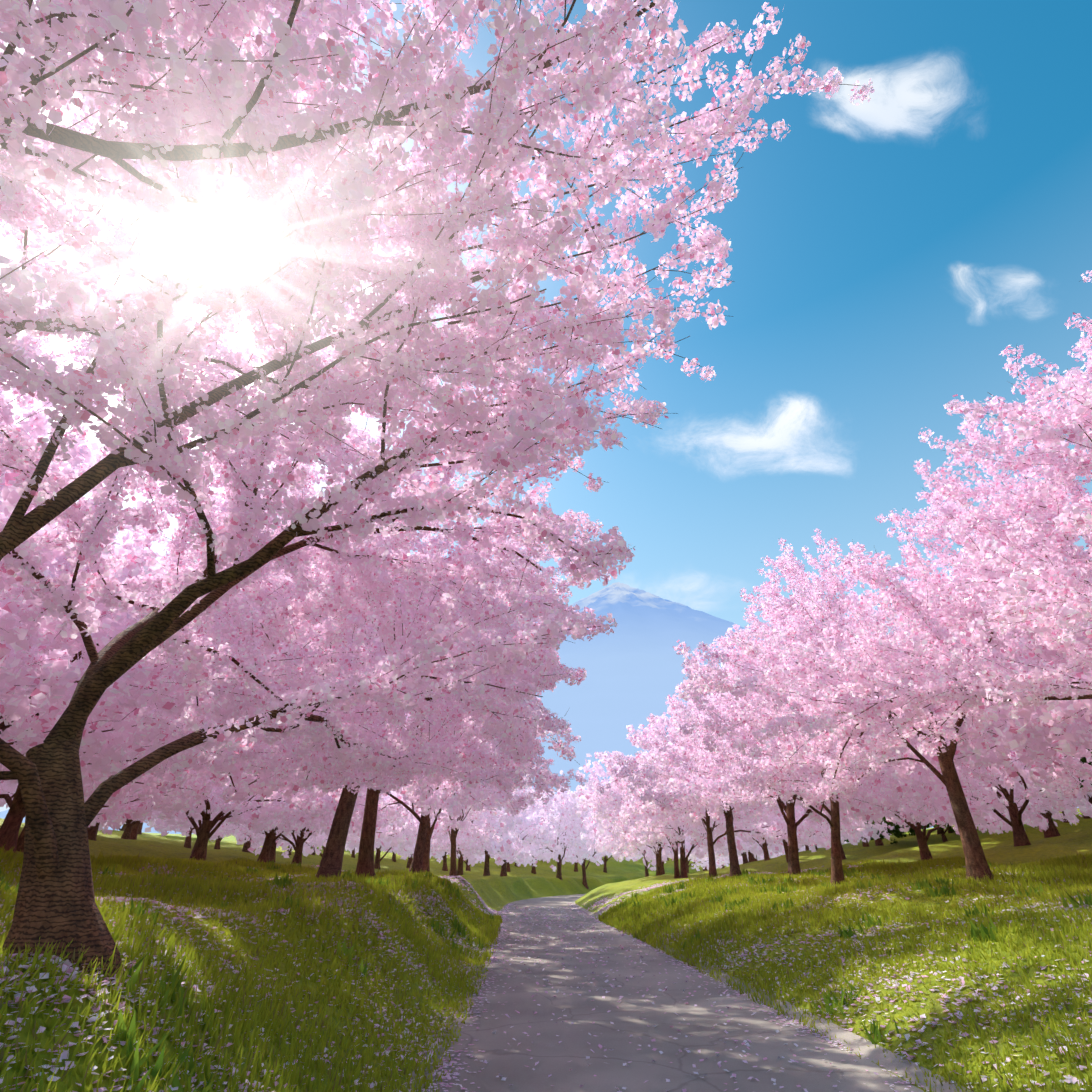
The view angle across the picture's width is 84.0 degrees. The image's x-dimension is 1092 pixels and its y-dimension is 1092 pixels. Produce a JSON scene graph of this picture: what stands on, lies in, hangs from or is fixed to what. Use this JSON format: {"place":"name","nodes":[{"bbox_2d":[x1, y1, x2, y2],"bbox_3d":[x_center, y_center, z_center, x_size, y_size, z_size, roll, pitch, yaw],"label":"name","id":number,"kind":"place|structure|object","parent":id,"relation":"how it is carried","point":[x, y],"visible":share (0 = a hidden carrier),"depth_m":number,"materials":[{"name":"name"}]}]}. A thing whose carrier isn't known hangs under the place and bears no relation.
{"place":"outdoors","nodes":[
{"label":"outdoors","id":0,"kind":"place"},
{"bbox_2d":[0,582,1078,833],"bbox_3d":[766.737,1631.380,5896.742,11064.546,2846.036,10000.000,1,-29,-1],"label":"mountain","id":1,"kind":"structure","parent":0,"point":[634,666],"depth_m":3131.21,"materials":[{"name":"blue stone"}]},
{"bbox_2d":[0,809,1091,1091],"bbox_3d":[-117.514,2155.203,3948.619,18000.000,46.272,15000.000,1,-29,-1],"label":"terrain","id":2,"kind":"structure","parent":0,"point":[494,891],"depth_m":6.94,"materials":[{"name":"green plant"}]},
{"bbox_2d":[0,780,17,808],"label":"cherry tree","id":3,"kind":"object","parent":2,"relation":"on","point":[7,786],"visible":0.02,"depth_m":20.45,"materials":[{"name":"pink plant"}]},
{"bbox_2d":[0,688,126,740],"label":"cherry tree","id":4,"kind":"object","parent":2,"relation":"on","point":[96,724],"visible":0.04,"depth_m":13.05,"materials":[{"name":"pink plant"}]},
{"bbox_2d":[0,469,159,723],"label":"cherry tree","id":5,"kind":"object","parent":2,"relation":"on","point":[13,672],"visible":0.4,"depth_m":8.26,"materials":[{"name":"pink plant"}]},
{"bbox_2d":[103,822,125,830],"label":"cherry tree","id":6,"kind":"object","parent":2,"relation":"on","point":[123,828],"depth_m":49.00,"materials":[{"name":"pink plant"}]},
{"bbox_2d":[0,506,257,852],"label":"cherry tree","id":7,"kind":"object","parent":2,"relation":"on","point":[50,710],"visible":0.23,"depth_m":14.14,"materials":[{"name":"pink plant"}]},
{"bbox_2d":[129,820,139,839],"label":"cherry tree","id":8,"kind":"object","parent":2,"relation":"on","point":[134,831],"depth_m":32.05,"materials":[{"name":"brown plant"}]},
{"bbox_2d":[121,818,151,838],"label":"cherry tree","id":9,"kind":"object","parent":2,"relation":"on","point":[127,831],"depth_m":28.99,"materials":[{"name":"brown plant"}]},
{"bbox_2d":[138,822,142,833],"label":"cherry tree","id":10,"kind":"object","parent":2,"relation":"on","point":[140,828],"depth_m":40.21,"materials":[{"name":"brown plant"}]},
{"bbox_2d":[87,785,219,840],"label":"cherry tree","id":11,"kind":"object","parent":2,"relation":"on","point":[92,831],"depth_m":24.14,"materials":[{"name":"pink plant"}]},
{"bbox_2d":[119,819,194,848],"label":"cherry tree","id":12,"kind":"object","parent":2,"relation":"on","point":[187,843],"depth_m":32.64,"materials":[{"name":"pink plant"}]},
{"bbox_2d":[0,336,344,793],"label":"cherry tree","id":13,"kind":"object","parent":2,"relation":"on","point":[121,745],"visible":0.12,"depth_m":11.54,"materials":[{"name":"pink plant"}]},
{"bbox_2d":[7,525,342,851],"bbox_3d":[-12.007,4.123,16.066,11.546,8.606,13.657,-21,-35,33],"label":"cherry tree","id":14,"kind":"object","parent":2,"relation":"on","point":[267,783],"depth_m":16.12,"materials":[{"name":"pink plant"}]},
{"bbox_2d":[140,819,221,848],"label":"cherry tree","id":15,"kind":"object","parent":2,"relation":"on","point":[217,842],"depth_m":36.67,"materials":[{"name":"pink plant"}]},
{"bbox_2d":[93,764,396,860],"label":"cherry tree","id":16,"kind":"object","parent":2,"relation":"on","point":[304,800],"visible":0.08,"depth_m":22.02,"materials":[{"name":"pink plant"}]},
{"bbox_2d":[242,832,250,852],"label":"cherry tree","id":17,"kind":"object","parent":2,"relation":"on","point":[246,846],"depth_m":35.28,"materials":[{"name":"brown plant"}]},
{"bbox_2d":[0,860,500,1091],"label":"fallen petals","id":18,"kind":"object","parent":2,"relation":"on","point":[65,965],"visible":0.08,"depth_m":4.68,"materials":[{"name":"plant"}]},
{"bbox_2d":[178,791,360,852],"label":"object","id":19,"kind":"object","parent":2,"relation":"on","point":[199,822],"depth_m":26.84,"materials":[{"name":"pink plant"}]},
{"bbox_2d":[142,780,405,862],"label":"cherry tree","id":20,"kind":"object","parent":2,"relation":"on","point":[264,855],"visible":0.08,"depth_m":23.44,"materials":[{"name":"pink plant"}]},
{"bbox_2d":[154,789,401,863],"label":"cherry tree","id":21,"kind":"object","parent":2,"relation":"on","point":[224,829],"visible":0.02,"depth_m":30.48,"materials":[{"name":"pink plant"}]},
{"bbox_2d":[0,0,634,981],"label":"cherry tree","id":22,"kind":"object","parent":2,"relation":"on","point":[338,742],"visible":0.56,"depth_m":4.94,"materials":[{"name":"pink plant"}]},
{"bbox_2d":[269,794,383,861],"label":"cherry tree","id":23,"kind":"object","parent":2,"relation":"on","point":[273,852],"depth_m":31.87,"materials":[{"name":"pink plant"}]},
{"bbox_2d":[232,791,443,862],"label":"cherry tree","id":24,"kind":"object","parent":2,"relation":"on","point":[400,834],"visible":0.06,"depth_m":37.02,"materials":[{"name":"pink plant"}]},
{"bbox_2d":[345,843,354,857],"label":"cherry tree","id":25,"kind":"object","parent":2,"relation":"on","point":[353,854],"visible":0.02,"depth_m":52.62,"materials":[{"name":"pink plant"}]},
{"bbox_2d":[124,416,611,877],"bbox_3d":[-3.850,2.879,13.936,11.009,10.277,13.791,1,-29,-1],"label":"cherry tree","id":26,"kind":"object","parent":2,"relation":"on","point":[359,592],"visible":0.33,"depth_m":10.96,"materials":[{"name":"pink plant"}]},
{"bbox_2d":[345,845,399,861],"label":"cherry tree","id":27,"kind":"object","parent":2,"relation":"on","point":[357,851],"visible":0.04,"depth_m":56.95,"materials":[{"name":"pink plant"}]},
{"bbox_2d":[357,792,438,869],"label":"cherry tree","id":28,"kind":"object","parent":2,"relation":"on","point":[379,846],"visible":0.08,"depth_m":44.30,"materials":[{"name":"pink plant"}]},
{"bbox_2d":[374,833,436,867],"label":"cherry tree","id":29,"kind":"object","parent":2,"relation":"on","point":[386,844],"depth_m":46.25,"materials":[{"name":"pink plant"}]},
{"bbox_2d":[324,667,525,873],"bbox_3d":[-4.236,8.885,25.484,11.054,10.406,10.412,20,-35,-32],"label":"cherry tree","id":30,"kind":"object","parent":2,"relation":"on","point":[416,792],"visible":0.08,"depth_m":24.18,"materials":[{"name":"pink plant"}]},
{"bbox_2d":[412,851,447,870],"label":"cherry tree","id":31,"kind":"object","parent":2,"relation":"on","point":[443,855],"depth_m":55.33,"materials":[{"name":"pink plant"}]},
{"bbox_2d":[0,0,874,568],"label":"cherry tree","id":32,"kind":"object","parent":2,"relation":"on","point":[48,34],"depth_m":4.37,"materials":[{"name":"pink plant"}]},
{"bbox_2d":[307,565,587,876],"bbox_3d":[-5.020,5.498,18.920,12.416,10.146,9.736,1,-29,-1],"label":"cherry tree","id":33,"kind":"object","parent":2,"relation":"on","point":[365,863],"visible":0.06,"depth_m":17.68,"materials":[{"name":"pink plant"}]},
{"bbox_2d":[384,765,535,875],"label":"cherry tree","id":34,"kind":"object","parent":2,"relation":"on","point":[451,834],"visible":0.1,"depth_m":36.93,"materials":[{"name":"pink plant"}]},
{"bbox_2d":[403,729,540,871],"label":"cherry tree","id":35,"kind":"object","parent":2,"relation":"on","point":[426,859],"visible":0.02,"depth_m":29.51,"materials":[{"name":"pink plant"}]},
{"bbox_2d":[406,784,544,874],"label":"cherry tree","id":36,"kind":"object","parent":2,"relation":"on","point":[465,845],"visible":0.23,"depth_m":39.13,"materials":[{"name":"pink plant"}]},
{"bbox_2d":[430,832,520,870],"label":"cherry tree","id":37,"kind":"object","parent":2,"relation":"on","point":[467,865],"depth_m":59.74,"materials":[{"name":"pink plant"}]},
{"bbox_2d":[468,794,530,875],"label":"cherry tree","id":38,"kind":"object","parent":2,"relation":"on","point":[507,851],"visible":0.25,"depth_m":44.26,"materials":[{"name":"pink plant"}]},
{"bbox_2d":[463,807,546,871],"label":"cherry tree","id":39,"kind":"object","parent":2,"relation":"on","point":[527,860],"visible":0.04,"depth_m":68.22,"materials":[{"name":"pink plant"}]},
{"bbox_2d":[458,786,561,876],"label":"cherry tree","id":40,"kind":"object","parent":2,"relation":"on","point":[539,829],"visible":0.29,"depth_m":53.82,"materials":[{"name":"pink plant"}]},
{"bbox_2d":[0,860,1091,1091],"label":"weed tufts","id":41,"kind":"object","parent":2,"relation":"on","point":[828,1000],"visible":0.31,"depth_m":7.02,"materials":[{"name":"green plant"}]},
{"bbox_2d":[496,770,596,879],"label":"cherry tree","id":42,"kind":"object","parent":2,"relation":"on","point":[571,822],"visible":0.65,"depth_m":60.46,"materials":[{"name":"pink plant"}]},
{"bbox_2d":[528,790,577,873],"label":"cherry tree","id":43,"kind":"object","parent":2,"relation":"on","point":[570,855],"visible":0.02,"depth_m":67.50,"materials":[{"name":"pink plant"}]},
{"bbox_2d":[574,862,577,871],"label":"cherry tree","id":44,"kind":"object","parent":2,"relation":"on","point":[576,867],"depth_m":77.68,"materials":[{"name":"brown plant"}]},
{"bbox_2d":[539,801,623,888],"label":"cherry tree","id":45,"kind":"object","parent":2,"relation":"on","point":[583,852],"visible":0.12,"depth_m":64.83,"materials":[{"name":"pink plant"}]},
{"bbox_2d":[586,852,654,872],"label":"cherry tree","id":46,"kind":"object","parent":2,"relation":"on","point":[605,860],"visible":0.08,"depth_m":80.23,"materials":[{"name":"pink plant"}]},
{"bbox_2d":[580,817,692,876],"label":"cherry tree","id":47,"kind":"object","parent":2,"relation":"on","point":[598,846],"visible":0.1,"depth_m":48.91,"materials":[{"name":"pink plant"}]},
{"bbox_2d":[594,772,706,874],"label":"cherry tree","id":48,"kind":"object","parent":2,"relation":"on","point":[619,855],"depth_m":46.37,"materials":[{"name":"pink plant"}]},
{"bbox_2d":[621,841,679,874],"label":"cherry tree","id":49,"kind":"object","parent":2,"relation":"on","point":[670,857],"depth_m":51.48,"materials":[{"name":"pink plant"}]},
{"bbox_2d":[570,752,736,875],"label":"cherry tree","id":50,"kind":"object","parent":2,"relation":"on","point":[593,776],"visible":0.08,"depth_m":41.73,"materials":[{"name":"pink plant"}]},
{"bbox_2d":[584,750,741,877],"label":"cherry tree","id":51,"kind":"object","parent":2,"relation":"on","point":[626,827],"visible":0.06,"depth_m":36.28,"materials":[{"name":"pink plant"}]},
{"bbox_2d":[578,725,796,877],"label":"cherry tree","id":52,"kind":"object","parent":2,"relation":"on","point":[647,822],"visible":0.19,"depth_m":32.26,"materials":[{"name":"pink plant"}]},
{"bbox_2d":[670,851,729,872],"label":"cherry tree","id":53,"kind":"object","parent":2,"relation":"on","point":[706,864],"visible":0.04,"depth_m":70.02,"materials":[{"name":"pink plant"}]},
{"bbox_2d":[626,648,782,876],"bbox_3d":[7.416,10.086,26.769,7.578,9.682,12.339,1,-29,-1],"label":"cherry tree","id":54,"kind":"object","parent":2,"relation":"on","point":[646,733],"visible":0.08,"depth_m":26.37,"materials":[{"name":"pink plant"}]},
{"bbox_2d":[617,697,842,877],"bbox_3d":[8.815,12.367,30.850,11.169,9.706,13.310,1,-29,-1],"label":"cherry tree","id":55,"kind":"object","parent":2,"relation":"on","point":[778,824],"visible":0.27,"depth_m":28.77,"materials":[{"name":"pink plant"}]},
{"bbox_2d":[686,832,778,861],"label":"cherry tree","id":56,"kind":"object","parent":2,"relation":"on","point":[739,845],"depth_m":45.75,"materials":[{"name":"pink plant"}]},
{"bbox_2d":[673,836,800,863],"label":"cherry tree","id":57,"kind":"object","parent":2,"relation":"on","point":[744,856],"depth_m":49.07,"materials":[{"name":"pink plant"}]},
{"bbox_2d":[690,854,783,860],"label":"cherry tree","id":58,"kind":"object","parent":2,"relation":"on","point":[748,857],"depth_m":69.17,"materials":[{"name":"pink plant"}]},
{"bbox_2d":[678,846,803,860],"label":"cherry tree","id":59,"kind":"object","parent":2,"relation":"on","point":[692,856],"depth_m":56.72,"materials":[{"name":"pink plant"}]},
{"bbox_2d":[686,826,823,860],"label":"cherry tree","id":60,"kind":"object","parent":2,"relation":"on","point":[763,848],"visible":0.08,"depth_m":42.33,"materials":[{"name":"pink plant"}]},
{"bbox_2d":[701,845,810,864],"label":"cherry tree","id":61,"kind":"object","parent":2,"relation":"on","point":[740,859],"visible":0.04,"depth_m":61.79,"materials":[{"name":"pink plant"}]},
{"bbox_2d":[722,842,822,861],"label":"cherry tree","id":62,"kind":"object","parent":2,"relation":"on","point":[780,845],"depth_m":49.78,"materials":[{"name":"pink plant"}]},
{"bbox_2d":[597,557,951,883],"bbox_3d":[7.654,5.595,18.765,9.521,10.214,13.756,-26,-38,38],"label":"cherry tree","id":63,"kind":"object","parent":2,"relation":"on","point":[690,787],"visible":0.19,"depth_m":15.91,"materials":[{"name":"pink plant"}]},
{"bbox_2d":[683,804,879,862],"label":"cherry tree","id":64,"kind":"object","parent":2,"relation":"on","point":[867,832],"visible":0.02,"depth_m":34.44,"materials":[{"name":"pink plant"}]},
{"bbox_2d":[716,798,931,859],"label":"cherry tree","id":65,"kind":"object","parent":2,"relation":"on","point":[877,826],"visible":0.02,"depth_m":30.53,"materials":[{"name":"pink plant"}]},
{"bbox_2d":[659,623,1017,875],"bbox_3d":[9.176,7.723,21.942,12.358,9.202,8.868,-23,-36,35],"label":"cherry tree","id":66,"kind":"object","parent":2,"relation":"on","point":[877,786],"visible":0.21,"depth_m":20.18,"materials":[{"name":"pink plant"}]},
{"bbox_2d":[588,860,1091,1091],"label":"fallen petals","id":67,"kind":"object","parent":2,"relation":"on","point":[1070,1079],"visible":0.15,"depth_m":6.63,"materials":[{"name":"plant"}]},
{"bbox_2d":[812,836,868,846],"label":"cherry tree","id":68,"kind":"object","parent":2,"relation":"on","point":[865,844],"depth_m":37.70,"materials":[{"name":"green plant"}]},
{"bbox_2d":[663,865,1090,1055],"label":"daisies","id":69,"kind":"object","parent":2,"relation":"on","point":[893,924],"visible":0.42,"depth_m":9.26,"materials":[{"name":"white plant"}]},
{"bbox_2d":[875,837,885,845],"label":"cherry tree","id":70,"kind":"object","parent":2,"relation":"on","point":[879,842],"depth_m":36.32,"materials":[{"name":"brown plant"}]},
{"bbox_2d":[672,270,1091,807],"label":"cherry tree","id":71,"kind":"object","parent":2,"relation":"on","point":[1050,520],"visible":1,"depth_m":10.94,"materials":[{"name":"pink plant"}]},
{"bbox_2d":[698,467,1091,881],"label":"cherry tree","id":72,"kind":"object","parent":2,"relation":"on","point":[784,613],"visible":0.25,"depth_m":14.81,"materials":[{"name":"pink plant"}]},
{"bbox_2d":[773,686,1091,846],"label":"cherry tree","id":73,"kind":"object","parent":2,"relation":"on","point":[1015,823],"visible":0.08,"depth_m":19.99,"materials":[{"name":"pink plant"}]},
{"bbox_2d":[866,813,1002,843],"bbox_3d":[18.986,12.921,30.691,7.694,5.685,8.984,1,-29,-1],"label":"green shrub","id":74,"kind":"object","parent":2,"relation":"on","point":[898,832],"visible":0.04,"depth_m":30.04,"materials":[{"name":"green plant"}]},
{"bbox_2d":[806,710,1091,860],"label":"cherry tree","id":75,"kind":"object","parent":2,"relation":"on","point":[995,821],"visible":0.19,"depth_m":22.39,"materials":[{"name":"pink plant"}]},
{"bbox_2d":[876,551,1091,789],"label":"cherry tree","id":76,"kind":"object","parent":2,"relation":"on","point":[998,752],"visible":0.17,"depth_m":14.17,"materials":[{"name":"pink plant"}]},
{"bbox_2d":[885,680,1091,837],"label":"cherry tree","id":77,"kind":"object","parent":2,"relation":"on","point":[1052,831],"visible":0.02,"depth_m":22.22,"materials":[{"name":"pink plant"}]},
{"bbox_2d":[986,577,1091,756],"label":"cherry tree","id":78,"kind":"object","parent":2,"relation":"on","point":[1060,710],"visible":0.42,"depth_m":11.03,"materials":[{"name":"pink plant"}]},
{"bbox_2d":[1002,769,1091,803],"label":"cherry tree","id":79,"kind":"object","parent":2,"relation":"on","point":[1079,796],"visible":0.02,"depth_m":21.57,"materials":[{"name":"pink plant"}]},
{"bbox_2d":[1059,748,1091,789],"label":"green shrub","id":80,"kind":"object","parent":2,"relation":"on","point":[1083,760],"depth_m":19.47,"materials":[{"name":"green plant"}]},
{"bbox_2d":[0,0,1091,811],"label":"sky","id":81,"kind":"structure","parent":0,"point":[848,297],"materials":[{"name":"blue"}]},
{"bbox_2d":[143,894,970,1091],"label":"fallen petals","id":82,"kind":"object","parent":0,"point":[661,1052],"depth_m":8.27,"materials":[{"name":"plant"}]},
{"bbox_2d":[403,894,972,1091],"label":"foot path","id":83,"kind":"structure","parent":0,"point":[512,1060],"depth_m":6.42,"materials":[{"name":"grey asphalt"}]},
{"bbox_2d":[423,903,932,1091],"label":"path edge","id":84,"kind":"object","parent":83,"relation":"on","point":[445,1065],"visible":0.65,"depth_m":6.77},
{"bbox_2d":[684,584,703,604],"bbox_3d":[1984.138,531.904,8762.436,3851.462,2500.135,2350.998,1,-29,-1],"label":"cloud","id":85,"kind":"structure","parent":0,"point":[693,586],"depth_m":8719.80,"materials":[{"name":"white"}]},
{"bbox_2d":[688,399,846,471],"bbox_3d":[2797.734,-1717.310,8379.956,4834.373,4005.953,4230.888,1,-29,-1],"label":"cloud","id":86,"kind":"structure","parent":0,"point":[787,431],"depth_m":8246.09,"materials":[{"name":"white"}]},
{"bbox_2d":[832,66,951,131],"bbox_3d":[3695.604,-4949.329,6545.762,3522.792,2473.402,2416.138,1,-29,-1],"label":"cloud","id":87,"kind":"structure","parent":0,"point":[894,102],"depth_m":6591.60,"materials":[{"name":"white"}]},
{"bbox_2d":[959,268,1032,310],"bbox_3d":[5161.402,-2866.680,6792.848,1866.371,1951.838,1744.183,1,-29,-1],"label":"cloud","id":88,"kind":"structure","parent":0,"point":[1020,282],"depth_m":6714.98,"materials":[{"name":"white"}]}
]}

